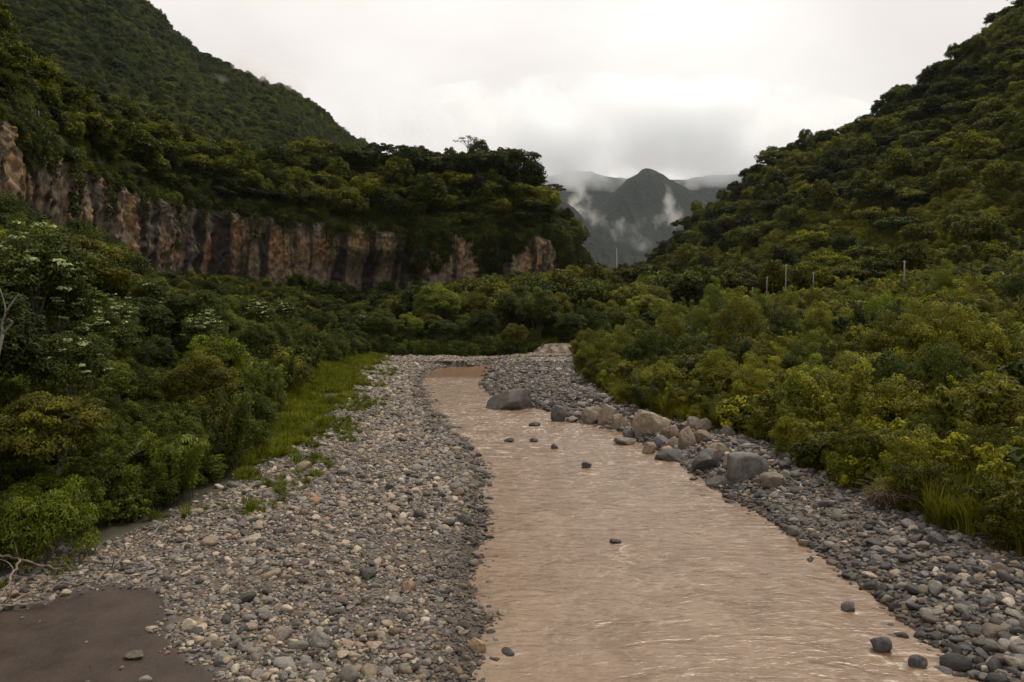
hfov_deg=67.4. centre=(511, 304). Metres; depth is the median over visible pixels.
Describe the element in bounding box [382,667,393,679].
river stone
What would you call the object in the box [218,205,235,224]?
hanging creeper
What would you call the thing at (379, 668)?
river stone
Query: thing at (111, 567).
dead branch
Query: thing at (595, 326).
broadleaf tree
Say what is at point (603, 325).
shrub
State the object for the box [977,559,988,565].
river stone
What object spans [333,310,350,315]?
broadleaf tree
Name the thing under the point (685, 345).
shrub
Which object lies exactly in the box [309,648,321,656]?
river stone
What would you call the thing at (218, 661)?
river stone
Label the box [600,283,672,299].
broadleaf tree
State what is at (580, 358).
tall bush
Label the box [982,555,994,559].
river stone
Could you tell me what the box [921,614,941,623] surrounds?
river stone
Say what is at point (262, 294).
broadleaf tree
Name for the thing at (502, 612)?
river stone
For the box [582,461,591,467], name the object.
boulder
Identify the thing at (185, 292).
broadleaf tree
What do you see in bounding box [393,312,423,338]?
broadleaf tree
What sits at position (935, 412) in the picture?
shrub
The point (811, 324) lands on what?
shrub
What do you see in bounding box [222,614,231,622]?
river stone
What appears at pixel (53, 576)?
dead branch
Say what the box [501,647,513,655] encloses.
river stone
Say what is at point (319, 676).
river stone
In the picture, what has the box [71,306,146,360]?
pale leaved tree
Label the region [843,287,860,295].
broadleaf tree
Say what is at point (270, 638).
river stone
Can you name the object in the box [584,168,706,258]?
mountain
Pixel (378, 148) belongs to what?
skyline tree
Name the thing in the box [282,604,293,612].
river stone
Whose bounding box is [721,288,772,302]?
shrub
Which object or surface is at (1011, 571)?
river stone
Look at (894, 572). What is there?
river stone
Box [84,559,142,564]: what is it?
dead branch
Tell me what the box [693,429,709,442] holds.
boulder
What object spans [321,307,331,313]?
broadleaf tree
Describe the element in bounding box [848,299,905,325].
shrub
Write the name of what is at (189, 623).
river stone
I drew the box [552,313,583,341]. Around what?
broadleaf tree
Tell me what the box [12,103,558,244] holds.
plateau
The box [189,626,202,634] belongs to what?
river stone
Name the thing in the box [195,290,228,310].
broadleaf tree
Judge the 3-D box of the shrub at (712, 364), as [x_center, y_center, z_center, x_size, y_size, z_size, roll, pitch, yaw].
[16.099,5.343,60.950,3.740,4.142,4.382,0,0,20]
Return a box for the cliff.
[0,118,581,298]
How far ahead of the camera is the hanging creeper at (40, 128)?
124.97 m
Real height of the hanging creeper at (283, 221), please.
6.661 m
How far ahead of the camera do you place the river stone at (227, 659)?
17.66 m
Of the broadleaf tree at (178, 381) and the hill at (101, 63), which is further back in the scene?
the hill at (101, 63)
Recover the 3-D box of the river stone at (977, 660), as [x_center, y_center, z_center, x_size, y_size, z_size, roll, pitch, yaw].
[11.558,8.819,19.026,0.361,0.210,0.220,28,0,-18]
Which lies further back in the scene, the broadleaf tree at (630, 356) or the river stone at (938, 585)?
the broadleaf tree at (630, 356)
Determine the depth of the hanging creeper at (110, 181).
164.49 m
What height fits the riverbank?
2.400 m
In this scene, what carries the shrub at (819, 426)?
on the ground
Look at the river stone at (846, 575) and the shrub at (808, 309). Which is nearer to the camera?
the river stone at (846, 575)
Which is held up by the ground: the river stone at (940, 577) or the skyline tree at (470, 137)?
the river stone at (940, 577)
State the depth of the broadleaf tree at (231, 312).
72.64 m
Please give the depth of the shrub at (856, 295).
96.40 m
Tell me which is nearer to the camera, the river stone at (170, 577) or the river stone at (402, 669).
the river stone at (402, 669)
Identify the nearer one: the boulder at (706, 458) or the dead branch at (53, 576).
the dead branch at (53, 576)
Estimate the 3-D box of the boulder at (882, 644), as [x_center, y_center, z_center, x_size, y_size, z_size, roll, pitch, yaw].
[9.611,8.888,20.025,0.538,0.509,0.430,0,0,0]
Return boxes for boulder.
[124,650,143,659]
[307,629,332,649]
[359,567,376,579]
[401,580,415,591]
[468,637,486,653]
[485,388,530,409]
[504,438,513,441]
[529,422,539,425]
[551,405,565,421]
[551,444,557,448]
[565,416,577,422]
[569,412,581,419]
[581,407,600,423]
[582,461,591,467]
[597,403,617,424]
[610,538,621,542]
[611,414,628,429]
[613,437,635,444]
[623,429,634,437]
[632,410,671,434]
[634,429,642,436]
[642,442,655,453]
[653,435,667,445]
[654,448,687,461]
[660,425,678,438]
[665,436,677,447]
[678,426,696,447]
[686,416,699,428]
[691,447,720,470]
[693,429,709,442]
[695,418,712,431]
[706,476,730,486]
[707,442,729,455]
[720,425,735,435]
[727,451,768,483]
[759,472,787,488]
[841,601,854,611]
[870,636,891,652]
[908,654,927,668]
[924,531,944,545]
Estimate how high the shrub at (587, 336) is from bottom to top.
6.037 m
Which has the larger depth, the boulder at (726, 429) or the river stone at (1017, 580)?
the boulder at (726, 429)
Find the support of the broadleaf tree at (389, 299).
on the ground
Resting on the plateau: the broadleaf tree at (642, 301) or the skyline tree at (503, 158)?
the skyline tree at (503, 158)
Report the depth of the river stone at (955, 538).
26.17 m
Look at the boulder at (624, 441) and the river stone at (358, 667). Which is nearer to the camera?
the river stone at (358, 667)
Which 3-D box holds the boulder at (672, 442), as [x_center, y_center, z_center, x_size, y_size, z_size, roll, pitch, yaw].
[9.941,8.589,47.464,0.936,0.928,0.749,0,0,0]
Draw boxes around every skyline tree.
[360,142,395,165]
[380,144,414,153]
[384,146,428,170]
[409,148,434,153]
[420,151,447,160]
[439,153,469,173]
[454,135,477,173]
[456,150,499,172]
[475,150,500,156]
[482,152,521,179]
[496,148,541,172]
[519,157,547,183]
[539,184,566,191]
[765,146,783,157]
[873,97,890,102]
[983,11,1006,24]
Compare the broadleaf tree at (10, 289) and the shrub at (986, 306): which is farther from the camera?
the shrub at (986, 306)
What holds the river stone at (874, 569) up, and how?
on the ground
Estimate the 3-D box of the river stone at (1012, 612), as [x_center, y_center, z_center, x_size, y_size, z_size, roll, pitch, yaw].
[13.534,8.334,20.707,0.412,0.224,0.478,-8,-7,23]
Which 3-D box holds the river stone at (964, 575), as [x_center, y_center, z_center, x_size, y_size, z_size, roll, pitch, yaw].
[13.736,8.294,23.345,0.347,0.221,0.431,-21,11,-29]
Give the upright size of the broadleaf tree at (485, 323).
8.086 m
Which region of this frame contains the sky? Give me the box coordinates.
[146,0,1018,179]
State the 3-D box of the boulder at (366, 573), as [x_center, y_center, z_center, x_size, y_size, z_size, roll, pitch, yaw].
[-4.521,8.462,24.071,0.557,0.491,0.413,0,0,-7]
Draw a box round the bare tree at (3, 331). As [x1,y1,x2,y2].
[0,289,18,352]
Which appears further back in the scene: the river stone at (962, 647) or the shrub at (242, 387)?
the shrub at (242, 387)
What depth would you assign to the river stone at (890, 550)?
26.28 m
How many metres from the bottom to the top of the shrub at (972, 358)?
4.833 m
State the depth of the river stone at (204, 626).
19.28 m
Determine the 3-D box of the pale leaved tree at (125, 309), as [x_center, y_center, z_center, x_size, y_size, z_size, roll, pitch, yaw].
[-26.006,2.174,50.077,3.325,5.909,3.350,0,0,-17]
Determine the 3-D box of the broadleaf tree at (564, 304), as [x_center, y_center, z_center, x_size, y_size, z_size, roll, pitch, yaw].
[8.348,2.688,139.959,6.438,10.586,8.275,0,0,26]
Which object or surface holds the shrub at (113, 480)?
on the ground
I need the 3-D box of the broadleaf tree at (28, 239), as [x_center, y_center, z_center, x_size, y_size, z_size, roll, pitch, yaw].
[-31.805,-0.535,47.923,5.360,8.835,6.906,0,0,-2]
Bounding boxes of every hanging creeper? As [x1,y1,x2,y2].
[25,100,54,162]
[48,129,62,186]
[67,147,87,215]
[103,172,118,221]
[136,190,151,218]
[173,192,183,249]
[191,207,208,227]
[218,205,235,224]
[249,211,260,237]
[271,211,296,233]
[296,213,310,230]
[321,218,336,249]
[354,221,375,241]
[390,225,402,261]
[528,229,535,252]
[561,231,575,268]
[574,226,584,268]
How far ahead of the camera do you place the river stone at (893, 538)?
27.08 m
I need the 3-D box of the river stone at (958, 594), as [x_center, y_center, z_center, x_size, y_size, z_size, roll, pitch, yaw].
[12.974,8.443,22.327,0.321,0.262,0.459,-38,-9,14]
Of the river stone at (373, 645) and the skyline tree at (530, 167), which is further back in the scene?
the skyline tree at (530, 167)
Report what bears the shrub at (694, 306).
on the ground
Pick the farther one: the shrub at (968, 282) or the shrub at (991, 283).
the shrub at (968, 282)
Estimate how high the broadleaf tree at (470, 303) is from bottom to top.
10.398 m
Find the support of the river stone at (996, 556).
on the ground
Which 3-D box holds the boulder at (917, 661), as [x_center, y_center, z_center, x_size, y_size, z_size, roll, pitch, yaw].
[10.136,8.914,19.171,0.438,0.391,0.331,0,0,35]
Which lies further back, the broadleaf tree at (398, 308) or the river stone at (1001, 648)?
the broadleaf tree at (398, 308)
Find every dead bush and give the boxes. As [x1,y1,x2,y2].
[852,469,915,509]
[970,524,1014,550]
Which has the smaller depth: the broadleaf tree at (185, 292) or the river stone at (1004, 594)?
the river stone at (1004, 594)
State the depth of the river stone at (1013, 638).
19.42 m
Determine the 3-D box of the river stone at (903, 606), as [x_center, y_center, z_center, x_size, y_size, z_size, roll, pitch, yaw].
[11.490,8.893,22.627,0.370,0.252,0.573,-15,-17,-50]
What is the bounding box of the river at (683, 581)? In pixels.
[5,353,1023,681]
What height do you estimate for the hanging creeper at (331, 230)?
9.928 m
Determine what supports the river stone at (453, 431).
on the ground
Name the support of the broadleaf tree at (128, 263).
on the ground
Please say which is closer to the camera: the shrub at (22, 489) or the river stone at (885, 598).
the river stone at (885, 598)
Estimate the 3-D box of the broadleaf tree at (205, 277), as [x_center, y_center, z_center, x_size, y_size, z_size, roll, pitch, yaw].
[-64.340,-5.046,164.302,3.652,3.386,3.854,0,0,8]
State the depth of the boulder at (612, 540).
29.00 m
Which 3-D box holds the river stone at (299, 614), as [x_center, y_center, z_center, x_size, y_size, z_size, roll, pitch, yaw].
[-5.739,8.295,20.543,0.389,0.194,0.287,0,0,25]
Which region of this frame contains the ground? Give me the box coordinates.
[0,286,1023,681]
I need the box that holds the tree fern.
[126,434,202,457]
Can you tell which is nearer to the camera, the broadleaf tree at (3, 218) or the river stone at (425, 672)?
the river stone at (425, 672)
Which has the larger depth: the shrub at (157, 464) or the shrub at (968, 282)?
the shrub at (968, 282)
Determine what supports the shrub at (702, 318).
on the ground
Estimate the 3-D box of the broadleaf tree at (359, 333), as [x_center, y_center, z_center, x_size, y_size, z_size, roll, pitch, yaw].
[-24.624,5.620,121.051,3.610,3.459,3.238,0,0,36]
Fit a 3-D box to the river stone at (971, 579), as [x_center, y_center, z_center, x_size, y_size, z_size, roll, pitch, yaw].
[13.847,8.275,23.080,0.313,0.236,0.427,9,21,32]
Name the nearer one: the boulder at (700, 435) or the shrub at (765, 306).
the boulder at (700, 435)
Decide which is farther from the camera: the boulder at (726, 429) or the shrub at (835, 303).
the shrub at (835, 303)
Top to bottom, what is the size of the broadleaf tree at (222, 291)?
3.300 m
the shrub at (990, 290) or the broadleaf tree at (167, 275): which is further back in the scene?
the broadleaf tree at (167, 275)
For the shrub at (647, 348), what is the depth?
73.31 m
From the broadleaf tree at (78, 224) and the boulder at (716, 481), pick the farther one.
the broadleaf tree at (78, 224)
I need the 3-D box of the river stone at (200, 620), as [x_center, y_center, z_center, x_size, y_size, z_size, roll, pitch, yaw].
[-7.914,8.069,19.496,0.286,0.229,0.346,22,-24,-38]
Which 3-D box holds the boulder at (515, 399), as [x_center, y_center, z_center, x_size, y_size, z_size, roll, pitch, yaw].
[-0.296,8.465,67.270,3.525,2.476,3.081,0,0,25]
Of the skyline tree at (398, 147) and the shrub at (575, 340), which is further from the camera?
the skyline tree at (398, 147)
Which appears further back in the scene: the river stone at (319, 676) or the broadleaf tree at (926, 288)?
the broadleaf tree at (926, 288)
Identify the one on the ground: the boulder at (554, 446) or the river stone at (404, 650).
the river stone at (404, 650)
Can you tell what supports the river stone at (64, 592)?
on the ground
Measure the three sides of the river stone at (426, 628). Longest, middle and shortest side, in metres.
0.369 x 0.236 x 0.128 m
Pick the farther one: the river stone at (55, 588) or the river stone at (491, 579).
the river stone at (491, 579)
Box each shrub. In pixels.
[0,472,83,533]
[0,474,101,575]
[0,492,25,569]
[79,471,126,506]
[132,426,210,504]
[137,421,215,472]
[167,387,263,474]
[186,392,236,407]
[215,384,256,395]
[233,389,276,429]
[242,363,285,391]
[242,420,273,449]
[260,353,277,360]
[266,347,306,380]
[271,355,310,391]
[275,321,317,345]
[285,345,311,363]
[297,334,323,356]
[304,364,315,379]
[330,331,358,354]
[354,339,366,353]
[570,330,588,355]
[579,328,600,349]
[592,320,615,333]
[595,319,613,337]
[595,351,624,373]
[597,359,636,387]
[606,291,628,312]
[620,325,683,364]
[622,312,647,337]
[626,299,664,326]
[631,360,685,387]
[635,323,664,338]
[653,306,686,346]
[656,302,688,325]
[660,316,680,343]
[668,296,709,314]
[669,353,706,364]
[672,333,707,355]
[676,323,725,349]
[684,307,706,324]
[687,305,702,319]
[688,300,715,334]
[690,348,739,382]
[692,379,702,388]
[694,287,725,329]
[695,335,755,364]
[699,276,727,305]
[704,301,755,340]
[707,285,779,355]
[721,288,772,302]
[730,351,786,382]
[731,362,774,400]
[733,336,779,355]
[742,331,783,369]
[744,288,774,321]
[747,398,799,442]
[749,291,781,300]
[762,307,802,340]
[766,302,778,315]
[769,297,800,324]
[771,294,788,305]
[776,337,826,369]
[777,285,798,309]
[777,419,843,435]
[781,317,802,326]
[782,352,842,407]
[786,354,874,412]
[794,292,829,300]
[795,307,813,323]
[796,299,834,340]
[796,303,842,320]
[796,325,830,352]
[800,301,837,328]
[800,314,849,338]
[803,282,826,307]
[824,299,850,311]
[833,334,886,354]
[834,291,848,303]
[834,347,906,374]
[835,306,853,323]
[841,284,865,303]
[841,298,872,313]
[841,349,920,396]
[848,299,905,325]
[851,292,902,330]
[853,373,936,434]
[859,306,922,362]
[876,423,938,459]
[881,293,915,314]
[887,291,913,309]
[899,335,987,395]
[900,296,952,345]
[900,460,946,480]
[902,342,990,389]
[909,298,994,358]
[910,297,985,328]
[919,286,959,301]
[927,258,965,299]
[934,381,1023,433]
[935,293,994,314]
[936,279,981,309]
[942,330,992,350]
[950,370,1023,408]
[960,274,986,292]
[968,272,1014,297]
[971,308,1021,336]
[973,290,1023,328]
[975,289,998,303]
[977,271,1022,284]
[978,313,1023,347]
[982,357,1023,388]
[985,322,1023,369]
[998,262,1023,317]
[1000,416,1023,444]
[1002,389,1023,428]
[1002,447,1023,474]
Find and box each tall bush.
[571,340,590,372]
[582,357,597,382]
[584,328,621,372]
[596,352,625,389]
[603,324,653,361]
[631,358,650,370]
[657,355,677,367]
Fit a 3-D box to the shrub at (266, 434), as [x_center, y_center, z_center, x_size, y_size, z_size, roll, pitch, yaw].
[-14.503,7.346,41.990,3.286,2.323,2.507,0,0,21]
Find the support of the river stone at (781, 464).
on the ground
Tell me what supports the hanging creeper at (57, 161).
hanging from the cliff
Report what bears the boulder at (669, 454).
on the ground
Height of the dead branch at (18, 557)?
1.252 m
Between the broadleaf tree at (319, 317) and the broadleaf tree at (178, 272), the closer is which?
the broadleaf tree at (319, 317)
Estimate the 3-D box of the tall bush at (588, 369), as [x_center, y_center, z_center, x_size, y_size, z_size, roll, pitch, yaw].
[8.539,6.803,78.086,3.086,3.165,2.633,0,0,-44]
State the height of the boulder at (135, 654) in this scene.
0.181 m
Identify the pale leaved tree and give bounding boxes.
[0,220,101,342]
[11,278,105,345]
[19,331,119,426]
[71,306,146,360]
[88,293,139,328]
[122,276,177,336]
[179,309,229,349]
[237,295,275,325]
[272,299,297,321]
[349,313,368,329]
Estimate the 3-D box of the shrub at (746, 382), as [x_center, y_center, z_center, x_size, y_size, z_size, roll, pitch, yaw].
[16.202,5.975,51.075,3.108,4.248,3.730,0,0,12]
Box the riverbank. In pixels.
[534,343,571,353]
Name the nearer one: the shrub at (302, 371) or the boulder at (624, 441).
the boulder at (624, 441)
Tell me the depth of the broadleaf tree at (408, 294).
150.11 m
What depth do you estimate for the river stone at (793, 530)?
29.93 m
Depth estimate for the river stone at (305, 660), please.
18.10 m
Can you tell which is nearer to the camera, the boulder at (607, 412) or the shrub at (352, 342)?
the boulder at (607, 412)
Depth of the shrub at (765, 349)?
59.35 m
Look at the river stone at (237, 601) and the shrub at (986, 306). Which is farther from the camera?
the shrub at (986, 306)
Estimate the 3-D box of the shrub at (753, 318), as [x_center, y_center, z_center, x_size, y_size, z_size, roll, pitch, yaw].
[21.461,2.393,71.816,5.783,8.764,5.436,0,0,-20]
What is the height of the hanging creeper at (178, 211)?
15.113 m
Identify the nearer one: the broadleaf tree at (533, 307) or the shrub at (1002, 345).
the shrub at (1002, 345)
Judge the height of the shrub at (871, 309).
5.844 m
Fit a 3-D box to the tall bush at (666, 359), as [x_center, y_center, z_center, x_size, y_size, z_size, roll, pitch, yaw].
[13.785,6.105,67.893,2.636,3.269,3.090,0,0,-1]
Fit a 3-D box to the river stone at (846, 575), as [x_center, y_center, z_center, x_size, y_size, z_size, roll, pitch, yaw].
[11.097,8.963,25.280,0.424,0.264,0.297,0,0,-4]
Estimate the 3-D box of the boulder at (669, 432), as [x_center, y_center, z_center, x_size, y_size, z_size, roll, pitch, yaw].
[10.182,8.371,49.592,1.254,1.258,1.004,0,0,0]
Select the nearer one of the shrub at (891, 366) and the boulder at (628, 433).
the shrub at (891, 366)
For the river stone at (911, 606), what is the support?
on the ground
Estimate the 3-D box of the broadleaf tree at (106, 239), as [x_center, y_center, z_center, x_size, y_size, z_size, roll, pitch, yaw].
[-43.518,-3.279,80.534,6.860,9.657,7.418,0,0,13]
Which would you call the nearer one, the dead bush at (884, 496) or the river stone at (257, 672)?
the river stone at (257, 672)
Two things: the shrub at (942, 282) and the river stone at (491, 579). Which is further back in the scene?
the shrub at (942, 282)
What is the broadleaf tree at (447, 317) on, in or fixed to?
on the ground
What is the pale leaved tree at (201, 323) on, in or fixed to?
on the ground
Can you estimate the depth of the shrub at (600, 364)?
75.58 m
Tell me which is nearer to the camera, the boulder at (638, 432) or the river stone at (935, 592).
the river stone at (935, 592)
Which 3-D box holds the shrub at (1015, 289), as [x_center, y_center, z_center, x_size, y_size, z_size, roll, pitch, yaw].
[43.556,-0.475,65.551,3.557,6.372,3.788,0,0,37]
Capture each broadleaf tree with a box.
[0,190,36,223]
[0,193,50,221]
[0,210,38,235]
[0,213,22,237]
[0,225,35,276]
[0,251,34,315]
[0,292,54,380]
[0,371,25,390]
[0,391,112,491]
[26,220,69,234]
[28,224,58,294]
[31,232,145,323]
[43,320,94,353]
[48,218,98,237]
[51,227,122,289]
[75,228,132,260]
[86,360,138,394]
[88,247,158,301]
[90,242,136,300]
[100,297,175,349]
[132,334,176,367]
[157,349,242,405]
[158,289,233,340]
[160,287,202,334]
[162,272,177,285]
[164,270,182,274]
[175,334,253,385]
[176,280,191,289]
[184,270,198,278]
[189,276,203,281]
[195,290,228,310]
[197,310,249,341]
[203,274,218,282]
[203,281,217,290]
[205,275,221,285]
[212,287,226,295]
[218,294,240,314]
[223,310,248,337]
[227,320,280,355]
[232,290,247,295]
[233,284,249,293]
[245,283,256,290]
[257,291,275,297]
[263,322,277,333]
[280,310,294,318]
[285,296,299,303]
[296,300,307,308]
[296,307,306,315]
[300,325,317,332]
[302,305,314,314]
[308,310,332,326]
[309,299,321,308]
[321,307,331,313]
[325,311,338,326]
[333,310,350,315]
[333,312,349,323]
[335,322,357,331]
[350,330,366,337]
[361,309,397,343]
[369,308,395,332]
[376,294,400,319]
[381,300,417,318]
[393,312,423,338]
[401,284,451,328]
[411,283,464,332]
[415,314,442,333]
[424,319,458,343]
[433,309,458,321]
[454,313,475,329]
[455,291,493,318]
[457,319,478,339]
[464,309,499,341]
[471,281,511,321]
[487,297,500,326]
[491,282,530,324]
[497,303,528,323]
[502,323,527,343]
[512,280,564,328]
[513,286,561,337]
[539,268,585,308]
[541,291,574,333]
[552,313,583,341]
[554,281,610,310]
[554,313,587,336]
[574,297,597,316]
[584,310,612,330]
[587,317,611,332]
[591,300,618,320]
[598,304,632,330]
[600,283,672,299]
[613,291,638,314]
[620,294,668,313]
[621,352,643,361]
[631,283,660,291]
[634,285,672,313]
[638,312,660,325]
[820,298,834,307]
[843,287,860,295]
[919,282,938,295]
[947,267,967,274]
[979,264,1002,275]
[993,274,1011,287]
[1006,256,1023,264]
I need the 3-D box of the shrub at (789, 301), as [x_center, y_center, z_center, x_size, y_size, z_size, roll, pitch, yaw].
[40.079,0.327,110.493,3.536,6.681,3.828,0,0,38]
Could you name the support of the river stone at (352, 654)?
on the ground
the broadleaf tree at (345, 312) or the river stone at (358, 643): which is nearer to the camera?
the river stone at (358, 643)
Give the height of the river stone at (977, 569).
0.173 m
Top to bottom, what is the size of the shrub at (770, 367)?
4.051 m
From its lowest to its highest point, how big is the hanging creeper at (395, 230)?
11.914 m
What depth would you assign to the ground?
21.00 m
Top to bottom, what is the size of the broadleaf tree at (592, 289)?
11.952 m
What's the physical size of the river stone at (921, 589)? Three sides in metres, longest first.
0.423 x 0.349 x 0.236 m
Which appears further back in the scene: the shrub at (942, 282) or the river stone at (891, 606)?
the shrub at (942, 282)
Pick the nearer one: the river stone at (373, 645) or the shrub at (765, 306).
the river stone at (373, 645)
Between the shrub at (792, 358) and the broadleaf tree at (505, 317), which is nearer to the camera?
the shrub at (792, 358)
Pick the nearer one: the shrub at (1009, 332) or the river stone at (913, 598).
the river stone at (913, 598)
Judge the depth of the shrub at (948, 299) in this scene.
68.55 m
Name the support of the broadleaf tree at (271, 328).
on the ground
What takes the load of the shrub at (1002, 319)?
on the ground
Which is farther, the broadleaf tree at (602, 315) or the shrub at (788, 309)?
the broadleaf tree at (602, 315)
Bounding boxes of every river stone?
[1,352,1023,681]
[53,584,67,590]
[54,545,68,554]
[60,589,70,595]
[164,574,177,581]
[182,618,197,631]
[188,508,203,514]
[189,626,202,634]
[196,618,204,624]
[196,623,207,629]
[196,637,207,645]
[200,536,218,545]
[211,640,223,647]
[214,656,225,666]
[215,652,228,659]
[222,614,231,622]
[223,655,232,663]
[230,634,237,640]
[230,637,242,647]
[231,598,241,604]
[237,625,247,634]
[237,642,246,651]
[241,603,252,609]
[243,643,253,652]
[247,533,260,539]
[247,647,258,654]
[250,647,264,655]
[251,652,261,660]
[251,668,263,679]
[259,672,271,681]
[260,610,269,620]
[262,569,280,579]
[263,656,272,665]
[266,635,275,641]
[268,668,278,673]
[272,513,280,520]
[272,626,291,639]
[273,527,285,534]
[273,603,282,612]
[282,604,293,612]
[290,610,303,618]
[291,640,308,650]
[296,461,311,469]
[298,657,312,664]
[308,663,320,670]
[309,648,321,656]
[312,670,325,681]
[318,588,331,592]
[323,661,335,666]
[328,606,339,615]
[331,626,338,634]
[336,650,348,658]
[339,640,354,646]
[348,651,360,657]
[354,627,363,636]
[354,641,364,646]
[354,664,362,671]
[366,641,382,650]
[375,666,383,674]
[381,619,392,627]
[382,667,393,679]
[387,505,399,511]
[397,665,412,673]
[399,647,411,654]
[411,464,422,469]
[411,663,418,671]
[413,509,425,518]
[415,432,424,438]
[418,669,430,677]
[421,616,429,621]
[422,625,433,630]
[422,658,431,665]
[424,427,433,432]
[444,519,455,525]
[444,617,455,623]
[447,428,456,434]
[450,481,462,488]
[451,666,463,676]
[452,488,464,495]
[457,514,471,523]
[469,480,479,486]
[486,577,496,582]
[497,609,507,615]
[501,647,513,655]
[777,449,787,455]
[777,461,791,468]
[787,525,800,535]
[790,470,798,477]
[798,539,809,545]
[817,500,828,507]
[826,559,837,564]
[830,508,842,519]
[841,573,850,579]
[848,571,857,580]
[861,571,877,577]
[863,581,878,589]
[865,566,877,572]
[870,545,881,551]
[880,595,891,602]
[883,546,896,554]
[884,584,893,590]
[888,602,900,611]
[889,569,900,575]
[890,535,900,543]
[893,632,908,638]
[895,538,906,542]
[897,554,911,562]
[899,601,910,610]
[900,519,915,528]
[905,584,917,594]
[905,602,922,610]
[909,534,923,542]
[909,595,916,602]
[914,541,929,548]
[917,585,927,594]
[919,607,932,615]
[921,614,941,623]
[927,580,943,590]
[928,564,940,570]
[929,587,940,598]
[932,609,943,615]
[933,666,953,674]
[935,574,945,583]
[937,556,951,562]
[944,563,960,574]
[945,625,958,633]
[948,535,957,542]
[948,636,966,643]
[951,644,962,654]
[952,590,964,598]
[953,603,968,613]
[957,573,970,578]
[959,644,972,651]
[962,601,972,605]
[965,626,982,637]
[967,576,977,583]
[968,670,980,678]
[971,566,984,572]
[972,657,984,663]
[973,574,985,582]
[974,639,990,647]
[974,647,988,660]
[974,662,986,669]
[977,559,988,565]
[977,672,987,680]
[978,634,997,641]
[979,560,991,567]
[979,598,991,607]
[981,665,987,671]
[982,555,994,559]
[982,584,995,589]
[984,595,995,602]
[985,591,995,596]
[986,643,1006,651]
[987,562,1006,570]
[987,658,1002,671]
[988,609,1003,614]
[988,616,1001,624]
[989,570,997,577]
[990,553,1002,560]
[991,613,1005,620]
[991,653,1005,664]
[995,596,1004,604]
[996,569,1012,583]
[997,638,1010,650]
[1001,592,1014,597]
[1001,597,1014,607]
[1001,622,1011,629]
[1003,655,1022,669]
[1004,667,1019,674]
[1005,609,1020,616]
[1005,618,1019,627]
[1006,568,1015,575]
[1009,627,1023,635]
[1009,636,1020,640]
[1013,577,1023,584]
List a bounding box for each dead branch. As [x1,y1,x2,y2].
[0,523,59,569]
[0,559,26,597]
[0,601,46,606]
[3,580,30,607]
[4,565,26,603]
[25,577,95,587]
[32,561,84,588]
[78,544,101,569]
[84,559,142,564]
[92,524,166,580]
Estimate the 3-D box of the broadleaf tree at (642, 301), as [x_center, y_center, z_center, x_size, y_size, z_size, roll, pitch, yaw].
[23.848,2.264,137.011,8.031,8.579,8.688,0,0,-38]
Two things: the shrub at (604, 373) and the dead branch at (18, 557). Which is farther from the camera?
the shrub at (604, 373)
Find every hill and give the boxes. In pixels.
[4,5,342,151]
[648,21,1023,266]
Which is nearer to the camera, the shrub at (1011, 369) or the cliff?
the shrub at (1011, 369)
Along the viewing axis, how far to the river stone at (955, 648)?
19.70 m
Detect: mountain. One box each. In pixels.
[544,170,747,218]
[556,199,646,269]
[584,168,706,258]
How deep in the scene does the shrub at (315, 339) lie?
89.42 m
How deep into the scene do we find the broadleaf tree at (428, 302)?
140.23 m
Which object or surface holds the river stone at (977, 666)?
on the ground
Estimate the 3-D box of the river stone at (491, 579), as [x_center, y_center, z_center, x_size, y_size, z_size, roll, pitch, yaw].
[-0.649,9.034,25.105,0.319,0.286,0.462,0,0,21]
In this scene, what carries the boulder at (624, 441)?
on the river at (683, 581)
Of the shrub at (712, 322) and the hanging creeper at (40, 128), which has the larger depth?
the hanging creeper at (40, 128)
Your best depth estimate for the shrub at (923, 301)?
62.41 m
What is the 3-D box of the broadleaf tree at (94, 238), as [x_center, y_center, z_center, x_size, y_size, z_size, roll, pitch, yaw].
[-34.722,-1.495,60.882,6.748,9.431,7.290,0,0,-39]
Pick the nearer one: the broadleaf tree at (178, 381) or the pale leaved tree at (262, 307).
the broadleaf tree at (178, 381)
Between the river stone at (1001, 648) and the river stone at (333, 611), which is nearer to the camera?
the river stone at (1001, 648)
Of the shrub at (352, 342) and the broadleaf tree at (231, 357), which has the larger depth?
the shrub at (352, 342)
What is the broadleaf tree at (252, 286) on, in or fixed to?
on the ground
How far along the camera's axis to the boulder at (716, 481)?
38.04 m
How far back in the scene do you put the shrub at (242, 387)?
49.11 m
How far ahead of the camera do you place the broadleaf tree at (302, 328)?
105.97 m
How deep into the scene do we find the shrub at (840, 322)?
69.16 m

